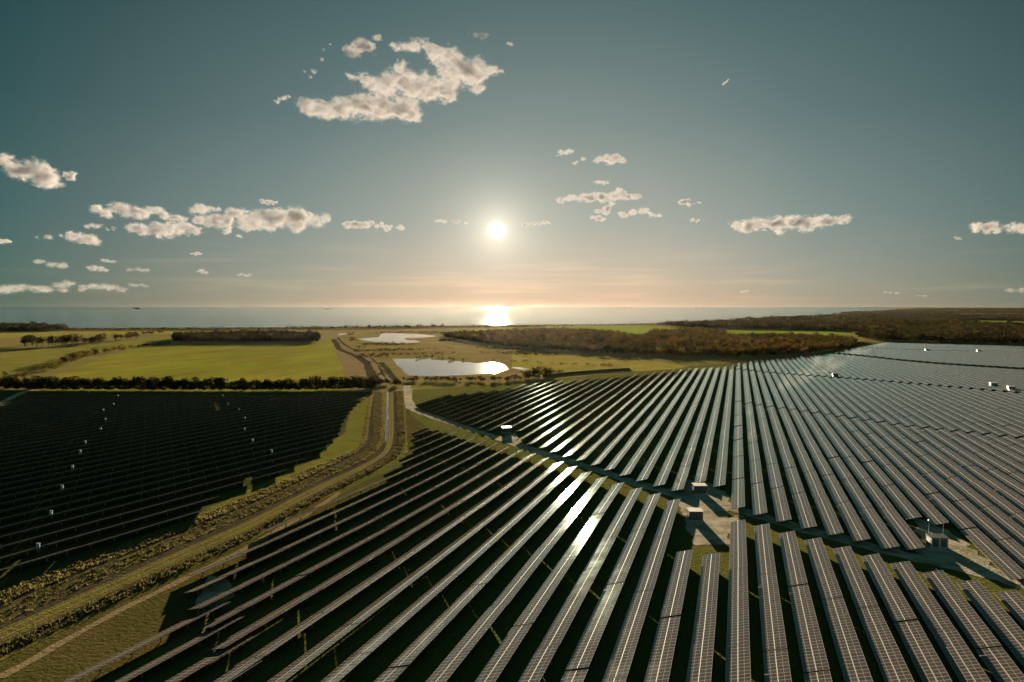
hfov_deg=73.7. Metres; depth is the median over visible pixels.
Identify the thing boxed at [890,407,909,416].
solar table
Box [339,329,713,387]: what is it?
marsh
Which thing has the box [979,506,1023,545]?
solar table
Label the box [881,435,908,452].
solar table
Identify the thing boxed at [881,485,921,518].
solar table
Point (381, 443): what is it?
dry bank
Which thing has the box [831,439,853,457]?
solar table
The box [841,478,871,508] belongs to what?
solar table
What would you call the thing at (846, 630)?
solar table
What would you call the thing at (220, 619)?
solar table
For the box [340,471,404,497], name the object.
solar table
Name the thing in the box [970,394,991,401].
solar table
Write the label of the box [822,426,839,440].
solar table
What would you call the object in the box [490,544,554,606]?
solar table
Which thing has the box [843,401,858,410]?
solar table
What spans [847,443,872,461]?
solar table
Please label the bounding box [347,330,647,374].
marsh scrub
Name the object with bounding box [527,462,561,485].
solar table
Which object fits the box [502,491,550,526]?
solar table
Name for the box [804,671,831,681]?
solar table
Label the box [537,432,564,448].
solar table
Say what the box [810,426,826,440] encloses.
solar table
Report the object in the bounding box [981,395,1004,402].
solar table
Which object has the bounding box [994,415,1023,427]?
solar table
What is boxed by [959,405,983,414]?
solar table
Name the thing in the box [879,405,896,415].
solar table
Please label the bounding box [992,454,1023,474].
solar table
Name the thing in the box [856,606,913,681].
solar table
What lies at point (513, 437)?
gravel yard
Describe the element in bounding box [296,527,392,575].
solar table
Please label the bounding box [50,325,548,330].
heath
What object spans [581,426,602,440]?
solar table
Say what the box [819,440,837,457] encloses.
solar table
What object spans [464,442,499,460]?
solar table
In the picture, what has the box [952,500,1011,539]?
solar table
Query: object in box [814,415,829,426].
solar table
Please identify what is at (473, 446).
solar table
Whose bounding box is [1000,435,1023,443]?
solar table
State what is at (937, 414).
solar table
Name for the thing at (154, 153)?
sky
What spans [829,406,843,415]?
solar table
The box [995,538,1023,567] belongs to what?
solar table
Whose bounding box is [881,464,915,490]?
solar table
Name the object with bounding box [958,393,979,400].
solar table
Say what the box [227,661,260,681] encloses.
solar table
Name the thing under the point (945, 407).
solar table
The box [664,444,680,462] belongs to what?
solar table
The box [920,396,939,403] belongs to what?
solar table
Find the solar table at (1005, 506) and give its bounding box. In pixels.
[967,481,1021,514]
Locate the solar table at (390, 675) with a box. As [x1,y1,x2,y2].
[374,666,407,681]
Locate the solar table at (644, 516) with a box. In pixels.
[632,493,660,530]
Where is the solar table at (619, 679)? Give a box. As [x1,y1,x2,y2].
[602,676,626,681]
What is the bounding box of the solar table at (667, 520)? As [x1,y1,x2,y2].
[654,498,680,537]
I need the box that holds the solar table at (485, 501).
[469,479,519,510]
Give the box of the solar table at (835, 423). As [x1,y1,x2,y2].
[827,416,843,429]
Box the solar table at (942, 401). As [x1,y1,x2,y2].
[931,397,951,404]
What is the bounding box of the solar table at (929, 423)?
[916,416,942,429]
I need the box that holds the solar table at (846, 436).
[836,428,855,443]
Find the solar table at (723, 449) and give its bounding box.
[716,443,727,462]
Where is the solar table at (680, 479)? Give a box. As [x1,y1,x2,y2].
[671,465,690,490]
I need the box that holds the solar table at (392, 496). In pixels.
[361,480,428,511]
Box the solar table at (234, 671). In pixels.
[211,657,262,681]
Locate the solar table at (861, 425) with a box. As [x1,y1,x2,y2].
[853,420,872,433]
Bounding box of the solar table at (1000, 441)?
[990,437,1013,445]
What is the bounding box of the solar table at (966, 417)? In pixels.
[952,412,978,422]
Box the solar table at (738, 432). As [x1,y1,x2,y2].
[733,425,742,439]
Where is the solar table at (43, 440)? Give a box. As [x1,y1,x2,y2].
[1,433,87,448]
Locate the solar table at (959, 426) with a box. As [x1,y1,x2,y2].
[943,419,972,432]
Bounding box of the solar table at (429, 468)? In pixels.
[405,456,455,479]
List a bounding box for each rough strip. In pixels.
[0,391,381,622]
[0,393,404,657]
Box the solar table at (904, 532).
[879,507,924,549]
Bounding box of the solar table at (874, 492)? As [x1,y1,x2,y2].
[859,478,892,508]
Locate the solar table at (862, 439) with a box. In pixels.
[850,431,872,446]
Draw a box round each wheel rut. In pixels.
[0,396,390,633]
[0,399,392,638]
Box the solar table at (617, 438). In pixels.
[607,431,626,446]
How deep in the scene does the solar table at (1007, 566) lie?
161.77 m
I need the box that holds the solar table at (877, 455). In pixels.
[864,445,891,465]
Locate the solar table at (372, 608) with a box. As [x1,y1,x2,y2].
[344,558,442,624]
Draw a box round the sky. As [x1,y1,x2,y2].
[0,0,1023,306]
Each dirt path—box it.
[0,493,340,677]
[333,338,387,384]
[359,351,393,383]
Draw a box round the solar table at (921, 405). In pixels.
[910,401,931,410]
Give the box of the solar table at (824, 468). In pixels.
[811,453,832,475]
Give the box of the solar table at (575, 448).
[563,439,588,457]
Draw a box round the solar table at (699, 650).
[686,620,715,681]
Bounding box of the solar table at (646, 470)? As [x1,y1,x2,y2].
[636,458,657,481]
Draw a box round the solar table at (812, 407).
[806,403,818,412]
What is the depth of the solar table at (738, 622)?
132.56 m
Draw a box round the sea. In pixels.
[0,307,895,327]
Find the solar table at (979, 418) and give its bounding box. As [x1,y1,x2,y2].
[965,413,992,424]
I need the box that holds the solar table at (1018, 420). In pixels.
[1008,417,1023,424]
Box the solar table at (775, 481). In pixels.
[767,463,782,488]
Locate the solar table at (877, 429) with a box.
[867,422,888,436]
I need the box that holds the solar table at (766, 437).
[761,430,772,445]
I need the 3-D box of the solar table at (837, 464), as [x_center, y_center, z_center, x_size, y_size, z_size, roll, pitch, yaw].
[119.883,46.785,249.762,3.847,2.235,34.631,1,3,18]
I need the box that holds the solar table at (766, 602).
[757,572,786,650]
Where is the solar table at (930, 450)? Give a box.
[915,441,947,459]
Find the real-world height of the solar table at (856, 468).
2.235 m
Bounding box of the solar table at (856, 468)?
[843,456,869,479]
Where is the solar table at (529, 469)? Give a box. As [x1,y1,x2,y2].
[511,457,548,480]
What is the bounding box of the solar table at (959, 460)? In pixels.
[937,447,973,466]
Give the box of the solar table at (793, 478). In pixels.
[785,467,804,493]
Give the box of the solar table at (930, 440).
[916,432,945,448]
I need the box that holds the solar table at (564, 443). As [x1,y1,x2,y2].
[549,436,575,452]
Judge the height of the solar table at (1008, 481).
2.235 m
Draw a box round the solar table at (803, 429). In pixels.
[797,424,811,438]
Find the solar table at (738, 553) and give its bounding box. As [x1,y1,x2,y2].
[729,520,746,569]
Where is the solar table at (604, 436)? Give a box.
[594,428,615,443]
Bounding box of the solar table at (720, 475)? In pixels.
[713,461,726,486]
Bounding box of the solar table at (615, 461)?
[605,449,628,470]
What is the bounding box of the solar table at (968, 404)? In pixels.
[954,399,976,407]
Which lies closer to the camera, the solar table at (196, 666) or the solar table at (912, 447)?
the solar table at (196, 666)
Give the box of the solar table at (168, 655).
[113,617,242,681]
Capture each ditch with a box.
[0,391,374,606]
[0,391,397,643]
[338,338,385,378]
[377,362,399,383]
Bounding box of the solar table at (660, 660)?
[644,616,680,681]
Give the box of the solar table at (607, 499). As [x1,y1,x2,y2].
[592,482,623,514]
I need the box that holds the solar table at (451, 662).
[426,604,506,681]
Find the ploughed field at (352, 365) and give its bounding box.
[333,346,367,378]
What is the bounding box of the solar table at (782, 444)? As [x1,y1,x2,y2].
[774,432,788,448]
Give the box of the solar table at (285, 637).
[247,612,328,658]
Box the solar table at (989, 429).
[972,422,1005,436]
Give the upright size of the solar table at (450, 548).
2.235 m
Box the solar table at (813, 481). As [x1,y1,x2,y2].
[803,470,825,498]
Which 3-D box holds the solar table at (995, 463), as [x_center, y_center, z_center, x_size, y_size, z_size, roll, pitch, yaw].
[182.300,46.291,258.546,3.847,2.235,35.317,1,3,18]
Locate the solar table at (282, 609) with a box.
[246,589,321,627]
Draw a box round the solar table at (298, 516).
[258,496,346,532]
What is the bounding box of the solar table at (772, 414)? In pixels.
[768,411,778,421]
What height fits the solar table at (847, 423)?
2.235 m
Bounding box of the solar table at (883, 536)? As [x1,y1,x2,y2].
[858,507,898,548]
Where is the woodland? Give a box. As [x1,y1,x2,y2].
[443,326,857,355]
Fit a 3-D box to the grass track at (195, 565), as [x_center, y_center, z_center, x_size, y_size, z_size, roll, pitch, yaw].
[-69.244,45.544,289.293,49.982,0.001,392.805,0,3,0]
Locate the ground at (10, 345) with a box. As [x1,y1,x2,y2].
[0,307,1023,661]
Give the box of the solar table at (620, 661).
[604,590,652,677]
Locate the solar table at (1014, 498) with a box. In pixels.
[996,489,1023,510]
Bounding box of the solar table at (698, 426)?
[692,420,703,433]
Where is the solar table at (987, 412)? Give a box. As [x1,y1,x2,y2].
[973,407,998,416]
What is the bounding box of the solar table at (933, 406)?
[922,402,943,411]
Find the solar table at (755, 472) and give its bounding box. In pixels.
[749,459,762,483]
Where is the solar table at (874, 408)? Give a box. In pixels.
[866,403,883,413]
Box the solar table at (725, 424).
[721,418,729,429]
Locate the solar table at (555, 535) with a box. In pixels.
[540,504,585,546]
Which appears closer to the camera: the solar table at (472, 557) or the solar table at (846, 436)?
the solar table at (472, 557)
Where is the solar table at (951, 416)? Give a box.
[938,410,963,421]
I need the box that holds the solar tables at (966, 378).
[0,342,1023,570]
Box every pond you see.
[360,333,433,342]
[393,358,507,375]
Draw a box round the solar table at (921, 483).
[900,467,937,493]
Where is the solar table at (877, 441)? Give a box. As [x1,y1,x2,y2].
[866,433,888,448]
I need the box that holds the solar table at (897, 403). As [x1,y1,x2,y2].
[888,399,906,407]
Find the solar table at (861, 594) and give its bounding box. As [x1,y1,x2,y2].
[833,546,877,607]
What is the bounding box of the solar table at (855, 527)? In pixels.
[836,501,870,540]
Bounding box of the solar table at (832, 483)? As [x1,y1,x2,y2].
[822,474,848,502]
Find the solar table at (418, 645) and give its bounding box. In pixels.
[389,584,484,666]
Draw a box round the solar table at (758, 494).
[751,482,766,514]
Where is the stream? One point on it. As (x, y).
(369, 369)
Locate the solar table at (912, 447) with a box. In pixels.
[898,438,927,455]
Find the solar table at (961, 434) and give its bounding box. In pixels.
[952,430,970,438]
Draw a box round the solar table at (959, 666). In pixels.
[931,629,990,681]
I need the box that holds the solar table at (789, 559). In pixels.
[779,531,807,585]
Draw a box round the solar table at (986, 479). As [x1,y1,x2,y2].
[962,465,1008,490]
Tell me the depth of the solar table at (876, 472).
239.84 m
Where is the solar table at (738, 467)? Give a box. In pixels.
[732,456,743,478]
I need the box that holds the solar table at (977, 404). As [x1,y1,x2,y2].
[966,400,990,408]
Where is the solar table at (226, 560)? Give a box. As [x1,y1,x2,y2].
[185,547,258,576]
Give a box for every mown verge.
[0,409,423,681]
[139,393,370,538]
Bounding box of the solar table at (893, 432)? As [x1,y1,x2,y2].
[881,425,905,439]
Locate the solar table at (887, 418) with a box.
[877,412,898,424]
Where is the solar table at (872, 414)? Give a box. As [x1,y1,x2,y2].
[864,411,884,421]
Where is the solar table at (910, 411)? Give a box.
[900,407,922,417]
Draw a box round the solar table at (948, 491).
[921,472,965,501]
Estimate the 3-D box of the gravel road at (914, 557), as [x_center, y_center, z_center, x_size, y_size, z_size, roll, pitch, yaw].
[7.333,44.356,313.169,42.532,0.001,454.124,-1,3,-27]
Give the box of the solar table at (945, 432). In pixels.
[936,429,954,436]
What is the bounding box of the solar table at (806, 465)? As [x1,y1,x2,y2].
[796,450,813,471]
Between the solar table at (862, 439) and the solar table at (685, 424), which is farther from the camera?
the solar table at (685, 424)
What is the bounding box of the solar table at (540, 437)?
[526,429,553,445]
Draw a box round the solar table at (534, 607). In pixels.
[514,556,575,625]
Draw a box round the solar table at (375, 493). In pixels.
[342,477,411,507]
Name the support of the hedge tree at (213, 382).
on the crop field at (248, 362)
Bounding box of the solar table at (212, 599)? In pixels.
[188,591,234,609]
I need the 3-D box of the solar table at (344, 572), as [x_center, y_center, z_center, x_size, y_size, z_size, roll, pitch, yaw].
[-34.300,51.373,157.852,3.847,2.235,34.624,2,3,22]
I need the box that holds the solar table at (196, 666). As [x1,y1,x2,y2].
[164,637,251,681]
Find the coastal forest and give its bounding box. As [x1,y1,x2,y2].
[657,308,1023,343]
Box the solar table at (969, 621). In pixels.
[923,570,1000,647]
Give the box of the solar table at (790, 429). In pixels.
[784,422,797,436]
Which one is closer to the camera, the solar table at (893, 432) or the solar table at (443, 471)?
the solar table at (443, 471)
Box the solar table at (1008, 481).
[984,469,1023,495]
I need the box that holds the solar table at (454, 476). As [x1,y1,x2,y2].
[430,464,479,488]
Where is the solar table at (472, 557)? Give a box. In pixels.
[444,525,513,576]
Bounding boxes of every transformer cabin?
[501,426,511,432]
[687,508,703,520]
[691,483,706,493]
[925,533,949,548]
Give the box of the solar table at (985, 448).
[963,437,1001,455]
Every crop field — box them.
[27,340,349,390]
[549,326,714,334]
[726,330,852,334]
[964,320,1006,321]
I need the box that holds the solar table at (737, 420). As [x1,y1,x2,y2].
[734,414,741,425]
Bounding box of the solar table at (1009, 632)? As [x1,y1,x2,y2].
[956,580,1023,666]
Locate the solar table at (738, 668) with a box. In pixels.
[725,644,750,681]
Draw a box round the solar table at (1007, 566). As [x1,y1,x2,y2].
[960,528,1023,579]
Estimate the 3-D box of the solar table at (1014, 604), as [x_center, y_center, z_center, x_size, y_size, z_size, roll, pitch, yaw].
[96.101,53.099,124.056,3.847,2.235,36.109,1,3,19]
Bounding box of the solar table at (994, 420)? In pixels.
[979,414,1008,425]
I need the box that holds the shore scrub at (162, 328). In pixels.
[61,324,660,329]
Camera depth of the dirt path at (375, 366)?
736.48 m
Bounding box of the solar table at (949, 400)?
[943,398,963,405]
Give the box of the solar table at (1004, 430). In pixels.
[988,424,1022,436]
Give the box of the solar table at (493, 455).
[474,446,510,464]
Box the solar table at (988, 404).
[976,400,1000,408]
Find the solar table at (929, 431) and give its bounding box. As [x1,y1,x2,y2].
[921,427,939,434]
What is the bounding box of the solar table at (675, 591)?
[660,549,692,616]
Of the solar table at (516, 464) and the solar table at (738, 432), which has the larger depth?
the solar table at (738, 432)
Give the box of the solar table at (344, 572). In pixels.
[309,536,408,590]
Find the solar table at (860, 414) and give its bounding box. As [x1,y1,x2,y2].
[852,409,869,420]
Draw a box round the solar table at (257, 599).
[235,575,306,608]
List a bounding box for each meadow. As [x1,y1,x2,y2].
[0,331,227,337]
[0,338,171,377]
[511,354,689,377]
[854,341,884,347]
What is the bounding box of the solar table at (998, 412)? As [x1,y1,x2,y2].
[986,408,1013,417]
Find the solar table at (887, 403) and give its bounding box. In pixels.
[878,399,895,407]
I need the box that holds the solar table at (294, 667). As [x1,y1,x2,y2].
[267,623,359,681]
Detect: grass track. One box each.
[0,391,393,642]
[0,391,406,660]
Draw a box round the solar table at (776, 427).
[771,420,782,433]
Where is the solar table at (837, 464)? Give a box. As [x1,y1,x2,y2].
[828,457,852,479]
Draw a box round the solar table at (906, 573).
[891,561,953,630]
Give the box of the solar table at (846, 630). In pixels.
[822,597,872,681]
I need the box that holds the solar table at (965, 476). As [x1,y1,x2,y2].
[937,458,978,483]
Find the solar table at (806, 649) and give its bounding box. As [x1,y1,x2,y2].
[788,584,828,671]
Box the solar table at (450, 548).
[430,515,497,559]
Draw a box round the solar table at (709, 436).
[704,428,714,442]
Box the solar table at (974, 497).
[944,477,991,507]
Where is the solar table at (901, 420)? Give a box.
[891,414,913,425]
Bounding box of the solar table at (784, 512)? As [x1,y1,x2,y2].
[771,487,790,521]
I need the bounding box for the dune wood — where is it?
[0,321,67,330]
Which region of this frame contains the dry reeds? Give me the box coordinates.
[0,391,386,622]
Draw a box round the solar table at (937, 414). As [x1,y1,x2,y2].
[926,409,950,419]
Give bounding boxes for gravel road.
[0,390,35,403]
[403,385,1023,589]
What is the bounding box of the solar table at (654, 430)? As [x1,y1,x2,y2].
[646,424,661,437]
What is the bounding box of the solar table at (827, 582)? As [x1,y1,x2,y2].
[804,537,841,598]
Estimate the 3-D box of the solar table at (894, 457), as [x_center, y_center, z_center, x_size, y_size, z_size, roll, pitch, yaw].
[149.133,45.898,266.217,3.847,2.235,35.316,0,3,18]
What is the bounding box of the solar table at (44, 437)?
[3,430,88,445]
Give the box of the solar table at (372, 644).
[354,575,457,653]
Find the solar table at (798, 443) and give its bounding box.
[789,435,804,452]
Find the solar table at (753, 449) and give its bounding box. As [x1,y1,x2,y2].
[748,442,759,460]
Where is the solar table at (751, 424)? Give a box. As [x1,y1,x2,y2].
[746,416,754,428]
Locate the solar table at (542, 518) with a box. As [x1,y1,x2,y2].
[523,497,567,533]
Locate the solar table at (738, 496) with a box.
[731,478,744,508]
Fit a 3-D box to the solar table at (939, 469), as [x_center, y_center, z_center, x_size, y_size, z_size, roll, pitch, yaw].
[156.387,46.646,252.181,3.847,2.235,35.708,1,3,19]
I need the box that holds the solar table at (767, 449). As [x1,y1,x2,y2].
[763,444,776,464]
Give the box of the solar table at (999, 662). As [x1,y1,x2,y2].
[976,647,1023,681]
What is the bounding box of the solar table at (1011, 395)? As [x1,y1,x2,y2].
[1000,392,1023,399]
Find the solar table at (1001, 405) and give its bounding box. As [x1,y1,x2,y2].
[988,401,1014,410]
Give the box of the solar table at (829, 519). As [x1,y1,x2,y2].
[814,496,843,534]
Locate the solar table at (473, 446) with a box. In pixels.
[452,439,488,457]
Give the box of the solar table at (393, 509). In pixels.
[370,487,437,519]
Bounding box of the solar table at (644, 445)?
[634,437,652,454]
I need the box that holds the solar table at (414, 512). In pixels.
[382,493,451,528]
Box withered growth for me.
[0,391,405,656]
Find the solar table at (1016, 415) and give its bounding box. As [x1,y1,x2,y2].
[996,408,1023,418]
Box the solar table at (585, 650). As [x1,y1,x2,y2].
[565,582,623,669]
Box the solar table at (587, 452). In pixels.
[576,442,600,461]
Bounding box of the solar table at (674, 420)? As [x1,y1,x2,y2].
[667,416,679,428]
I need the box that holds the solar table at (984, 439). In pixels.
[973,435,995,444]
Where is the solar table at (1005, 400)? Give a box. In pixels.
[994,396,1019,404]
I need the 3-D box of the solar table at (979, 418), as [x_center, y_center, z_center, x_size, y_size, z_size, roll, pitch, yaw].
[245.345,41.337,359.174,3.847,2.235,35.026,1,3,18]
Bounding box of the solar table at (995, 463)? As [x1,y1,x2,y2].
[972,451,1016,473]
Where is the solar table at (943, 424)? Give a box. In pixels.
[929,418,956,431]
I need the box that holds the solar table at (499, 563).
[471,532,534,585]
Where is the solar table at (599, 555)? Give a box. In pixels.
[583,521,624,571]
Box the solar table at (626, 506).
[611,487,642,522]
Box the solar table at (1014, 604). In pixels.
[994,590,1023,625]
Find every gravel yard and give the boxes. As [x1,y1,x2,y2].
[195,574,234,606]
[504,433,524,444]
[669,480,743,545]
[912,518,1001,572]
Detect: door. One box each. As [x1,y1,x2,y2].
[691,513,695,519]
[697,513,701,519]
[933,539,938,546]
[941,539,946,547]
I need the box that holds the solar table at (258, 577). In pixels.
[226,561,294,591]
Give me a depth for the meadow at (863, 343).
1118.96 m
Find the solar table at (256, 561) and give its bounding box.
[219,549,285,576]
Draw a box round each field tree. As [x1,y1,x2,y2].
[20,335,29,345]
[30,335,41,346]
[38,363,50,370]
[49,359,61,366]
[61,335,71,345]
[62,354,72,361]
[71,334,82,344]
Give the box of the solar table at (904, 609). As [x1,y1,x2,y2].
[861,553,915,621]
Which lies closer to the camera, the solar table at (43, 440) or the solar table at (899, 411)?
the solar table at (43, 440)
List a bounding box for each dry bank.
[0,392,386,623]
[0,394,373,603]
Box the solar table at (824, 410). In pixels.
[817,405,830,414]
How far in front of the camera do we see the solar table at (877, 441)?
298.56 m
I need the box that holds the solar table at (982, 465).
[954,449,993,470]
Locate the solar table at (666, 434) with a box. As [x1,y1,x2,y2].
[659,427,673,441]
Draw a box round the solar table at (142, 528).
[78,508,209,547]
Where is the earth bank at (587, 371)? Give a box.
[546,368,630,376]
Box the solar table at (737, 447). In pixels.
[733,439,742,456]
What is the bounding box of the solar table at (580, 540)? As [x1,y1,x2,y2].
[561,513,603,558]
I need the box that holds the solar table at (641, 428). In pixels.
[633,422,649,434]
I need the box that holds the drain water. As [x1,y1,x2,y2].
[384,391,388,441]
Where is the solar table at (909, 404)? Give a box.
[899,400,918,409]
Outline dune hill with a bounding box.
[0,327,59,330]
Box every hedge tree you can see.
[4,379,12,388]
[9,377,21,384]
[30,376,42,388]
[34,376,49,389]
[46,378,60,389]
[57,377,68,385]
[68,376,79,380]
[73,379,86,389]
[78,377,90,386]
[88,377,103,386]
[101,379,112,386]
[113,376,123,386]
[121,381,129,389]
[131,375,145,386]
[131,377,142,386]
[146,377,159,386]
[158,376,172,386]
[173,380,186,387]
[180,377,193,387]
[191,377,198,386]
[202,378,213,389]
[209,376,222,386]
[214,377,225,386]
[233,378,245,389]
[249,379,258,386]
[278,378,291,385]
[281,381,292,387]
[300,376,311,389]
[309,377,318,385]
[312,376,322,386]
[318,379,326,385]
[327,377,339,386]
[337,376,347,385]
[344,378,352,385]
[348,376,356,386]
[357,376,366,388]
[361,377,370,385]
[367,379,377,385]
[370,375,381,384]
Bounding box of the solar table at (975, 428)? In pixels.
[958,420,988,434]
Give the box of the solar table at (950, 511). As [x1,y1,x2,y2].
[925,493,975,528]
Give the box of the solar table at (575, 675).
[560,669,587,681]
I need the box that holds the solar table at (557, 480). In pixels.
[540,466,576,492]
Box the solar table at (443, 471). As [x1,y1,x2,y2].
[421,459,468,481]
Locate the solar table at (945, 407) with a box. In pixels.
[934,403,957,412]
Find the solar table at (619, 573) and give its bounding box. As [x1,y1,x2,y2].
[606,529,645,584]
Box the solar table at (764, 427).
[758,418,768,431]
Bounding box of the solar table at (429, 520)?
[397,500,464,537]
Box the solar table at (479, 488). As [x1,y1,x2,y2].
[456,473,506,501]
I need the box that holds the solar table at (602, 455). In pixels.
[589,445,614,465]
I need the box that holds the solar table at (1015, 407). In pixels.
[1001,402,1023,411]
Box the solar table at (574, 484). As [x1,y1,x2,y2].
[557,471,591,498]
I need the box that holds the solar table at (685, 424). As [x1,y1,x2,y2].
[679,418,691,430]
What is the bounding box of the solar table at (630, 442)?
[620,433,640,450]
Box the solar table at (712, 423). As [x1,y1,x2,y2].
[707,417,717,429]
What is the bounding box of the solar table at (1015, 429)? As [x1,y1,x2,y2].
[1003,425,1023,436]
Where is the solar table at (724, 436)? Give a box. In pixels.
[719,429,728,444]
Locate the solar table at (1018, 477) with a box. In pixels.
[1006,472,1023,485]
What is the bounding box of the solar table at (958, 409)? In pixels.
[946,404,970,413]
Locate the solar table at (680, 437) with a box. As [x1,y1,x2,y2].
[672,430,686,445]
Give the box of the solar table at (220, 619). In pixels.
[196,608,245,629]
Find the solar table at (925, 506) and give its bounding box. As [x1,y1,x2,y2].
[903,489,948,524]
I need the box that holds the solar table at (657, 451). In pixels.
[649,441,666,458]
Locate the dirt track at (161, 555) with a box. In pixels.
[0,396,388,628]
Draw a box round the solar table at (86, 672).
[62,602,229,681]
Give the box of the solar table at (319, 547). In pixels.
[284,518,379,562]
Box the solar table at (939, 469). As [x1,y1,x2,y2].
[918,455,954,478]
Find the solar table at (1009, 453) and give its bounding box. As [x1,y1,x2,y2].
[988,443,1023,461]
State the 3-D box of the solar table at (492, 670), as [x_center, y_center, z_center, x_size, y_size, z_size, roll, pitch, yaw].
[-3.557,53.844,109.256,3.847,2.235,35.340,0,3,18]
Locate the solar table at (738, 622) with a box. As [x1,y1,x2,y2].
[726,567,749,645]
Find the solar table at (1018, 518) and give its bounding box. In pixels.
[1008,512,1023,526]
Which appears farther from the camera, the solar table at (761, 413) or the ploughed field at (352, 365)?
the ploughed field at (352, 365)
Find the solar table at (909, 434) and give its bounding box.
[897,427,923,441]
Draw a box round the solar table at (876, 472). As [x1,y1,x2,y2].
[862,461,892,485]
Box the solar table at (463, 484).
[443,468,492,495]
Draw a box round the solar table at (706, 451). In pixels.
[700,441,712,460]
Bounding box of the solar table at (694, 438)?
[687,432,699,447]
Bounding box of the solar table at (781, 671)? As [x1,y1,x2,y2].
[763,649,791,681]
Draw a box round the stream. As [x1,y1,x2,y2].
[331,339,376,378]
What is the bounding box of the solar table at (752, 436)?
[747,428,756,442]
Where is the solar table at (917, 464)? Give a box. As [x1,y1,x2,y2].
[898,451,933,473]
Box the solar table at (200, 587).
[184,576,226,593]
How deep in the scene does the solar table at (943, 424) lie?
340.72 m
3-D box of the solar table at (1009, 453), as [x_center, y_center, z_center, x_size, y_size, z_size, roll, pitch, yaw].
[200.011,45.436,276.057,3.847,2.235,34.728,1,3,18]
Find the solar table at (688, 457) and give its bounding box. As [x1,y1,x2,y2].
[680,447,695,466]
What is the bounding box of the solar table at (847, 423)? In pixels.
[840,418,857,431]
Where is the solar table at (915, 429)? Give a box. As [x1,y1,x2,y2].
[907,425,923,433]
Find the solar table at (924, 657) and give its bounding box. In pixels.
[894,620,951,681]
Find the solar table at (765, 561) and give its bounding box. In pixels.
[754,523,775,574]
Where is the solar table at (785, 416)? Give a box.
[780,412,791,423]
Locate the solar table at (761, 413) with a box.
[757,408,765,419]
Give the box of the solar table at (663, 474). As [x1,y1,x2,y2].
[653,462,673,486]
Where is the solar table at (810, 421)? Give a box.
[804,415,817,427]
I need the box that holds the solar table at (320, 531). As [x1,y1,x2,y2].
[275,509,369,550]
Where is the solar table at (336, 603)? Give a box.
[315,549,420,613]
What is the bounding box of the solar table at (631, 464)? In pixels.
[620,453,642,475]
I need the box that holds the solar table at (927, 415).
[913,408,936,418]
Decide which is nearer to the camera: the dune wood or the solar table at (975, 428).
the solar table at (975, 428)
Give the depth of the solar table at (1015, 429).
326.56 m
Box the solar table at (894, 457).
[880,447,909,468]
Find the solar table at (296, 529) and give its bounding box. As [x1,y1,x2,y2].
[250,506,349,548]
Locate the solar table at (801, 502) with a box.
[792,492,816,528]
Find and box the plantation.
[170,329,320,341]
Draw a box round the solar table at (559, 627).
[539,569,598,646]
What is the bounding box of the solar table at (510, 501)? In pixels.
[487,485,534,516]
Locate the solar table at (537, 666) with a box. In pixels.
[518,645,558,681]
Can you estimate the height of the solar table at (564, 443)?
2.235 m
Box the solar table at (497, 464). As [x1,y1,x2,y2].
[486,449,523,470]
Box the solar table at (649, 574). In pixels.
[635,536,668,591]
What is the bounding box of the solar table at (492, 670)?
[474,624,531,681]
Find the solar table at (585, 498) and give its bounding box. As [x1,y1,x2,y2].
[574,476,607,506]
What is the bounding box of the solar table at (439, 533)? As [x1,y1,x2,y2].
[408,508,479,551]
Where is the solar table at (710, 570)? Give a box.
[694,553,719,622]
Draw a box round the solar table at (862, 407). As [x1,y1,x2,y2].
[854,402,870,411]
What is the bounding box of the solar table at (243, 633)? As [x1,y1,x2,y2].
[209,626,259,649]
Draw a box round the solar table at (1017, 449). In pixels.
[1005,445,1023,456]
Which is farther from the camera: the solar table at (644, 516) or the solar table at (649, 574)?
the solar table at (644, 516)
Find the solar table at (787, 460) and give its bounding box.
[779,447,795,467]
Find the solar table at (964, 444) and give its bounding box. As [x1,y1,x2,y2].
[947,435,981,452]
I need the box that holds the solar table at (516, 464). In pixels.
[498,453,535,474]
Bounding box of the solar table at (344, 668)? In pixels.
[321,653,369,681]
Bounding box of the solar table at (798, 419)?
[792,414,804,425]
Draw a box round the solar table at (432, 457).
[400,450,449,471]
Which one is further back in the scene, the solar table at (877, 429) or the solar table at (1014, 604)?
the solar table at (877, 429)
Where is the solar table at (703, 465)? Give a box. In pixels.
[694,459,709,482]
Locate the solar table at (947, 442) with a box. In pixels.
[931,433,963,450]
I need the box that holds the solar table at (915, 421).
[903,416,926,427]
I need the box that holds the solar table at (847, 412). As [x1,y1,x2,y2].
[840,407,855,417]
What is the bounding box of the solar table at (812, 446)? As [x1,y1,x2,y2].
[803,437,820,454]
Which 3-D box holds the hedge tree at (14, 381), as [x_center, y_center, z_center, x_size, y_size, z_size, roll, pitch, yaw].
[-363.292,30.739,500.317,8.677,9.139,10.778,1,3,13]

